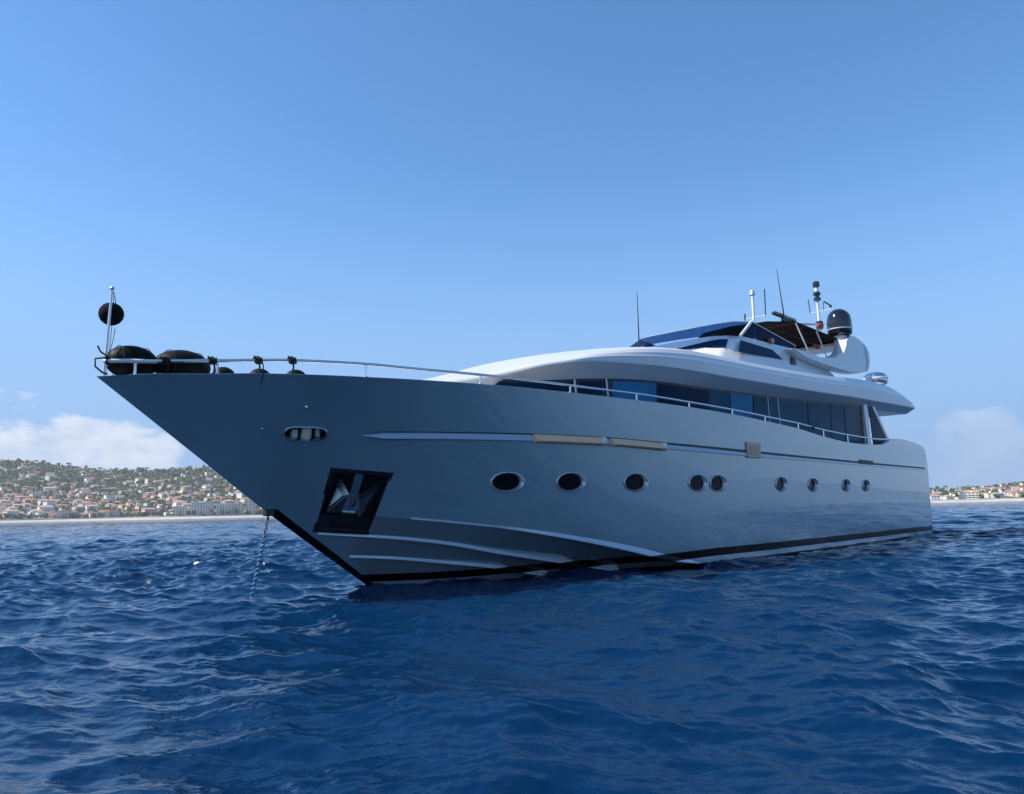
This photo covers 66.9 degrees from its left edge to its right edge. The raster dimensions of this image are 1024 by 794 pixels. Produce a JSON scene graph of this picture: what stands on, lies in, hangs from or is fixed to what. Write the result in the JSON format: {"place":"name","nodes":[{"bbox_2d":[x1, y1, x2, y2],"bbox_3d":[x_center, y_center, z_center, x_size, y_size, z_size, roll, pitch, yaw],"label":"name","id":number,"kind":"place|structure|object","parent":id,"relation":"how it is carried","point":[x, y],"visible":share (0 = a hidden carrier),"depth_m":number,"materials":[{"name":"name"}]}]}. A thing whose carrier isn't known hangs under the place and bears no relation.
{"place":"outdoors","nodes":[
{"label":"outdoors","id":0,"kind":"place"},
{"bbox_2d":[0,501,1023,793],"bbox_3d":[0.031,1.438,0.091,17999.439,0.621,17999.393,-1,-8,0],"label":"sea","id":1,"kind":"structure","parent":0,"point":[156,657],"depth_m":6.90,"materials":[{"name":"blue liquid"}]},
{"bbox_2d":[97,269,932,584],"bbox_3d":[4.557,-0.110,23.866,7.153,11.570,32.320,-9,-11,42],"label":"motor yacht","id":2,"kind":"object","parent":1,"relation":"on","point":[721,441],"visible":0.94,"depth_m":16.38,"materials":[{"name":"paint"}]},
{"bbox_2d":[94,346,112,374],"bbox_3d":[-6.321,-0.565,11.977,0.135,0.438,0.285,-9,-11,42],"label":"bow rope","id":3,"kind":"object","parent":2,"relation":"attached to","point":[107,357],"visible":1,"depth_m":11.94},
{"bbox_2d":[98,292,123,354],"bbox_3d":[-6.378,-1.131,12.317,0.370,1.097,0.370,-9,-11,42],"label":"anchor ball","id":4,"kind":"object","parent":2,"relation":"hanging from","point":[117,313],"visible":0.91,"depth_m":12.23,"materials":[{"name":"black plastic"}]},
{"bbox_2d":[107,345,155,374],"bbox_3d":[-6.130,-0.558,12.493,0.600,0.540,0.800,-9,-11,42],"label":"fender","id":5,"kind":"object","parent":2,"relation":"attached to","point":[127,352],"visible":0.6,"depth_m":12.27,"materials":[{"name":"black rubber"}]},
{"bbox_2d":[160,356,170,372],"bbox_3d":[-5.521,-0.499,12.377,0.156,0.302,0.262,-3,-9,12],"label":"lashing rope","id":6,"kind":"object","parent":2,"relation":"attached to","point":[166,362],"visible":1,"depth_m":12.34,"materials":[{"name":"black fabric"}]},
{"bbox_2d":[155,349,210,373],"bbox_3d":[-5.496,-0.500,12.912,0.720,0.560,0.920,-9,-11,42],"label":"fender","id":7,"kind":"object","parent":2,"relation":"hanging from","point":[193,367],"visible":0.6,"depth_m":12.64,"materials":[{"name":"black rubber"}]},
{"bbox_2d":[207,356,217,373],"bbox_3d":[-4.890,-0.517,12.671,0.156,0.302,0.262,-3,-9,12],"label":"lashing rope","id":8,"kind":"object","parent":2,"relation":"attached to","point":[213,360],"visible":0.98,"depth_m":12.63,"materials":[{"name":"black fabric"}]},
{"bbox_2d":[212,367,233,373],"bbox_3d":[-4.879,-0.322,13.112,0.360,0.380,0.400,-9,-11,42],"label":"fender","id":9,"kind":"object","parent":2,"relation":"hanging from","point":[223,370],"visible":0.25,"depth_m":13.01,"materials":[{"name":"black rubber"}]},
{"bbox_2d":[253,355,263,386],"bbox_3d":[-4.271,-0.362,12.960,0.181,0.659,0.239,5,-10,-36],"label":"lashing rope","id":10,"kind":"object","parent":2,"relation":"attached to","point":[257,359],"visible":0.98,"depth_m":12.94,"materials":[{"name":"black fabric"}]},
{"bbox_2d":[250,368,268,372],"bbox_3d":[-4.370,-0.316,13.433,0.340,0.360,0.400,-9,-11,42],"label":"fender","id":11,"kind":"object","parent":2,"relation":"hanging from","point":[256,371],"visible":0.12,"depth_m":13.33,"materials":[{"name":"black rubber"}]},
{"bbox_2d":[250,516,269,598],"bbox_3d":[-4.429,2.957,13.467,0.089,1.984,0.480,-9,-11,42],"label":"anchor chain","id":12,"kind":"object","parent":2,"relation":"hanging from","point":[258,565],"visible":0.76,"depth_m":13.49,"materials":[{"name":"grey metal"}]},
{"bbox_2d":[287,356,296,373],"bbox_3d":[-3.750,-0.549,13.234,0.156,0.302,0.262,-3,-9,12],"label":"lashing rope","id":13,"kind":"object","parent":2,"relation":"attached to","point":[292,362],"visible":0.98,"depth_m":13.20,"materials":[{"name":"black fabric"}]},
{"bbox_2d":[287,369,304,373],"bbox_3d":[-3.832,-0.310,13.755,0.340,0.360,0.400,-9,-11,42],"label":"fender","id":14,"kind":"object","parent":2,"relation":"hanging from","point":[296,371],"visible":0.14,"depth_m":13.66,"materials":[{"name":"black rubber"}]},
{"bbox_2d":[327,473,382,515],"bbox_3d":[-2.910,1.805,14.372,1.010,0.832,0.317,1,-9,-16],"label":"anchor","id":15,"kind":"object","parent":2,"relation":"on","point":[342,499],"visible":0.95,"depth_m":14.31,"materials":[{"name":"metal"}]},
{"bbox_2d":[812,339,819,349],"bbox_3d":[11.645,-2.104,29.724,0.096,0.521,0.680,-9,-11,42],"label":"flag","id":16,"kind":"object","parent":2,"relation":"hanging from","point":[816,346],"visible":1,"depth_m":29.77,"materials":[{"name":"red fabric"}]},
{"bbox_2d":[863,372,887,384],"bbox_3d":[15.293,-0.584,32.585,0.990,0.890,0.990,-9,-11,42],"label":"life raft canister","id":17,"kind":"object","parent":2,"relation":"on","point":[879,378],"visible":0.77,"depth_m":32.22,"materials":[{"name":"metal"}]},
{"bbox_2d":[0,499,1023,522],"bbox_3d":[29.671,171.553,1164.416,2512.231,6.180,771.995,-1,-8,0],"label":"beach","id":18,"kind":"structure","parent":0,"point":[200,517],"depth_m":1363.08,"materials":[{"name":"beige sand"}]},
{"bbox_2d":[0,462,1023,519],"bbox_3d":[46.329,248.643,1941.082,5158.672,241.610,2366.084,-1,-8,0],"label":"hills","id":19,"kind":"structure","parent":0,"point":[121,496],"depth_m":1528.98,"materials":[{"name":"soil"}]},
{"bbox_2d":[0,500,10,503],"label":"house","id":20,"kind":"structure","parent":19,"relation":"on","point":[5,501],"depth_m":1490.26,"materials":[{"name":"white paint"}]},
{"bbox_2d":[0,503,11,507],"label":"house","id":21,"kind":"structure","parent":19,"relation":"on","point":[5,505],"depth_m":1449.36,"materials":[{"name":"paint"}]},
{"bbox_2d":[3,510,19,516],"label":"house","id":22,"kind":"structure","parent":19,"relation":"on","point":[15,512],"depth_m":1357.75,"materials":[{"name":"white concrete"}]},
{"bbox_2d":[6,507,17,509],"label":"house","id":23,"kind":"structure","parent":19,"relation":"on","point":[12,508],"depth_m":1415.71,"materials":[{"name":"white paint"}]},
{"bbox_2d":[11,500,21,503],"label":"house","id":24,"kind":"structure","parent":19,"relation":"on","point":[15,501],"depth_m":1504.71,"materials":[{"name":"white paint"}]},
{"bbox_2d":[14,496,27,500],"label":"house","id":25,"kind":"structure","parent":19,"relation":"on","point":[19,497],"depth_m":1533.34,"materials":[{"name":"paint"}]},
{"bbox_2d":[22,498,32,503],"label":"house","id":26,"kind":"structure","parent":19,"relation":"on","point":[28,499],"depth_m":1528.58,"materials":[{"name":"beige paint"}]},
{"bbox_2d":[29,509,41,511],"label":"house","id":27,"kind":"structure","parent":19,"relation":"on","point":[33,510],"depth_m":1410.68,"materials":[{"name":"white paint"}]},
{"bbox_2d":[29,494,43,498],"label":"house","id":28,"kind":"structure","parent":19,"relation":"on","point":[37,495],"depth_m":1604.44,"materials":[{"name":"white concrete"}]},
{"bbox_2d":[35,511,47,516],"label":"house","id":29,"kind":"structure","parent":19,"relation":"on","point":[40,513],"depth_m":1390.30,"materials":[{"name":"concrete"}]},
{"bbox_2d":[37,499,51,504],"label":"house","id":30,"kind":"structure","parent":19,"relation":"on","point":[42,501],"depth_m":1524.32,"materials":[{"name":"white concrete"}]},
{"bbox_2d":[37,505,53,511],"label":"house","id":31,"kind":"structure","parent":19,"relation":"on","point":[46,507],"depth_m":1443.98,"materials":[{"name":"white paint"}]},
{"bbox_2d":[43,487,56,491],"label":"house","id":32,"kind":"structure","parent":19,"relation":"on","point":[53,489],"depth_m":1722.54,"materials":[{"name":"white paint"}]},
{"bbox_2d":[43,502,56,504],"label":"house","id":33,"kind":"structure","parent":19,"relation":"on","point":[48,503],"depth_m":1506.45,"materials":[{"name":"white paint"}]},
{"bbox_2d":[45,474,56,480],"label":"house","id":34,"kind":"structure","parent":19,"relation":"on","point":[48,477],"depth_m":1895.12,"materials":[{"name":"white concrete"}]},
{"bbox_2d":[57,509,71,517],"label":"apartment block","id":35,"kind":"structure","parent":19,"relation":"on","point":[65,512],"depth_m":1386.02,"materials":[{"name":"concrete"}]},
{"bbox_2d":[73,499,83,502],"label":"house","id":36,"kind":"structure","parent":19,"relation":"on","point":[78,500],"depth_m":1614.93,"materials":[{"name":"white paint"}]},
{"bbox_2d":[78,502,91,506],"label":"house","id":37,"kind":"structure","parent":19,"relation":"on","point":[82,504],"depth_m":1519.71,"materials":[{"name":"concrete"}]},
{"bbox_2d":[80,490,90,494],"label":"house","id":38,"kind":"structure","parent":19,"relation":"on","point":[86,492],"depth_m":1723.14,"materials":[{"name":"paint"}]},
{"bbox_2d":[84,477,94,481],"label":"house","id":39,"kind":"structure","parent":19,"relation":"on","point":[88,478],"depth_m":1958.22,"materials":[{"name":"white paint"}]},
{"bbox_2d":[85,505,98,510],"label":"house","id":40,"kind":"structure","parent":19,"relation":"on","point":[87,507],"depth_m":1495.28,"materials":[{"name":"white concrete"}]},
{"bbox_2d":[98,501,107,505],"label":"house","id":41,"kind":"structure","parent":19,"relation":"on","point":[102,502],"depth_m":1592.95,"materials":[{"name":"beige paint"}]},
{"bbox_2d":[104,495,117,499],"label":"house","id":42,"kind":"structure","parent":19,"relation":"on","point":[110,496],"depth_m":1674.57,"materials":[{"name":"white concrete"}]},
{"bbox_2d":[105,510,120,517],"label":"apartment block","id":43,"kind":"structure","parent":19,"relation":"on","point":[114,513],"depth_m":1404.84,"materials":[{"name":"concrete"}]},
{"bbox_2d":[135,506,147,510],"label":"house","id":44,"kind":"structure","parent":19,"relation":"on","point":[138,507],"depth_m":1489.26,"materials":[{"name":"white concrete"}]},
{"bbox_2d":[141,508,155,513],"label":"house","id":45,"kind":"structure","parent":19,"relation":"on","point":[149,510],"depth_m":1436.35,"materials":[{"name":"white paint"}]},
{"bbox_2d":[153,480,163,482],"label":"house","id":46,"kind":"structure","parent":19,"relation":"on","point":[159,481],"depth_m":1926.38,"materials":[{"name":"concrete"}]},
{"bbox_2d":[158,492,170,497],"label":"house","id":47,"kind":"structure","parent":19,"relation":"on","point":[162,494],"depth_m":1685.51,"materials":[{"name":"white concrete"}]},
{"bbox_2d":[173,501,186,505],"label":"house","id":48,"kind":"structure","parent":19,"relation":"on","point":[176,503],"depth_m":1521.48,"materials":[{"name":"white paint"}]},
{"bbox_2d":[173,505,187,515],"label":"apartment block","id":49,"kind":"structure","parent":19,"relation":"on","point":[178,508],"depth_m":1399.75,"materials":[{"name":"white concrete"}]},
{"bbox_2d":[180,486,191,489],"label":"house","id":50,"kind":"structure","parent":19,"relation":"on","point":[185,487],"depth_m":1807.24,"materials":[{"name":"beige concrete"}]},
{"bbox_2d":[180,489,191,493],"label":"house","id":51,"kind":"structure","parent":19,"relation":"on","point":[186,491],"depth_m":1748.11,"materials":[{"name":"white concrete"}]},
{"bbox_2d":[191,501,213,515],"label":"apartment block","id":52,"kind":"structure","parent":19,"relation":"on","point":[203,506],"depth_m":1404.43,"materials":[{"name":"white concrete"}]},
{"bbox_2d":[202,485,211,488],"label":"house","id":53,"kind":"structure","parent":19,"relation":"on","point":[207,486],"depth_m":1822.25,"materials":[{"name":"white concrete"}]},
{"bbox_2d":[205,472,214,476],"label":"house","id":54,"kind":"structure","parent":19,"relation":"on","point":[208,473],"depth_m":2069.07,"materials":[{"name":"white concrete"}]},
{"bbox_2d":[216,502,230,514],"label":"apartment block","id":55,"kind":"structure","parent":19,"relation":"on","point":[224,506],"depth_m":1415.07,"materials":[{"name":"white concrete"}]},
{"bbox_2d":[222,500,233,502],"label":"house","id":56,"kind":"structure","parent":19,"relation":"on","point":[228,501],"depth_m":1563.16,"materials":[{"name":"paint"}]},
{"bbox_2d":[231,502,243,514],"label":"apartment block","id":57,"kind":"structure","parent":19,"relation":"on","point":[238,506],"depth_m":1425.24,"materials":[{"name":"white concrete"}]},
{"bbox_2d":[237,491,246,497],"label":"house","id":58,"kind":"structure","parent":19,"relation":"on","point":[240,494],"depth_m":1688.76,"materials":[{"name":"ceramic"}]},
{"bbox_2d":[245,499,254,513],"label":"apartment block","id":59,"kind":"structure","parent":19,"relation":"on","point":[250,505],"depth_m":1436.74,"materials":[{"name":"white concrete"}]},
{"bbox_2d":[0,463,930,517],"bbox_3d":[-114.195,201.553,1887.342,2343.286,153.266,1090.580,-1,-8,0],"label":"distant houses","id":60,"kind":"structure","parent":19,"relation":"on","point":[23,490],"depth_m":1674.09,"materials":[{"name":"ceramic"}]},
{"bbox_2d":[0,458,1023,518],"bbox_3d":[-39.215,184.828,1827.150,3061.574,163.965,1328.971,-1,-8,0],"label":"hillside woodland","id":61,"kind":"object","parent":19,"relation":"on","point":[34,481],"visible":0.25,"depth_m":1852.47,"materials":[{"name":"green plant"}]},
{"bbox_2d":[930,494,939,499],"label":"house","id":62,"kind":"structure","parent":19,"relation":"on","point":[934,496],"depth_m":1339.85,"materials":[{"name":"white concrete"}]},
{"bbox_2d":[943,495,950,499],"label":"house","id":63,"kind":"structure","parent":19,"relation":"on","point":[946,497],"depth_m":1313.88,"materials":[{"name":"white paint"}]},
{"bbox_2d":[953,492,964,498],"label":"house","id":64,"kind":"structure","parent":19,"relation":"on","point":[961,495],"depth_m":1305.42,"materials":[{"name":"white paint"}]},
{"bbox_2d":[964,491,978,498],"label":"apartment block","id":65,"kind":"structure","parent":19,"relation":"on","point":[971,495],"depth_m":1301.11,"materials":[{"name":"ceramic"}]},
{"bbox_2d":[963,490,979,493],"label":"house","id":66,"kind":"structure","parent":19,"relation":"on","point":[972,490],"depth_m":1373.81,"materials":[{"name":"white concrete"}]},
{"bbox_2d":[984,493,990,497],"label":"house","id":67,"kind":"structure","parent":19,"relation":"on","point":[986,495],"depth_m":1327.06,"materials":[{"name":"beige paint"}]},
{"bbox_2d":[990,492,1002,497],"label":"house","id":68,"kind":"structure","parent":19,"relation":"on","point":[997,493],"depth_m":1315.50,"materials":[{"name":"white concrete"}]},
{"bbox_2d":[1003,490,1013,495],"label":"house","id":69,"kind":"structure","parent":19,"relation":"on","point":[1006,493],"depth_m":1359.26,"materials":[{"name":"ceramic"}]},
{"bbox_2d":[1010,492,1019,496],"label":"house","id":70,"kind":"structure","parent":19,"relation":"on","point":[1012,494],"depth_m":1322.56,"materials":[{"name":"paint"}]},
{"bbox_2d":[1014,491,1023,496],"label":"house","id":71,"kind":"structure","parent":19,"relation":"on","point":[1019,492],"depth_m":1320.57,"materials":[{"name":"paint"}]},
{"bbox_2d":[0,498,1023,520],"bbox_3d":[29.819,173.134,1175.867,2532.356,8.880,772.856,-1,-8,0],"label":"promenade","id":72,"kind":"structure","parent":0,"point":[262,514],"depth_m":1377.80,"materials":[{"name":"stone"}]},
{"bbox_2d":[0,0,1023,487],"label":"sky","id":73,"kind":"structure","parent":0,"point":[452,185],"materials":[{"name":"blue"}]}
]}

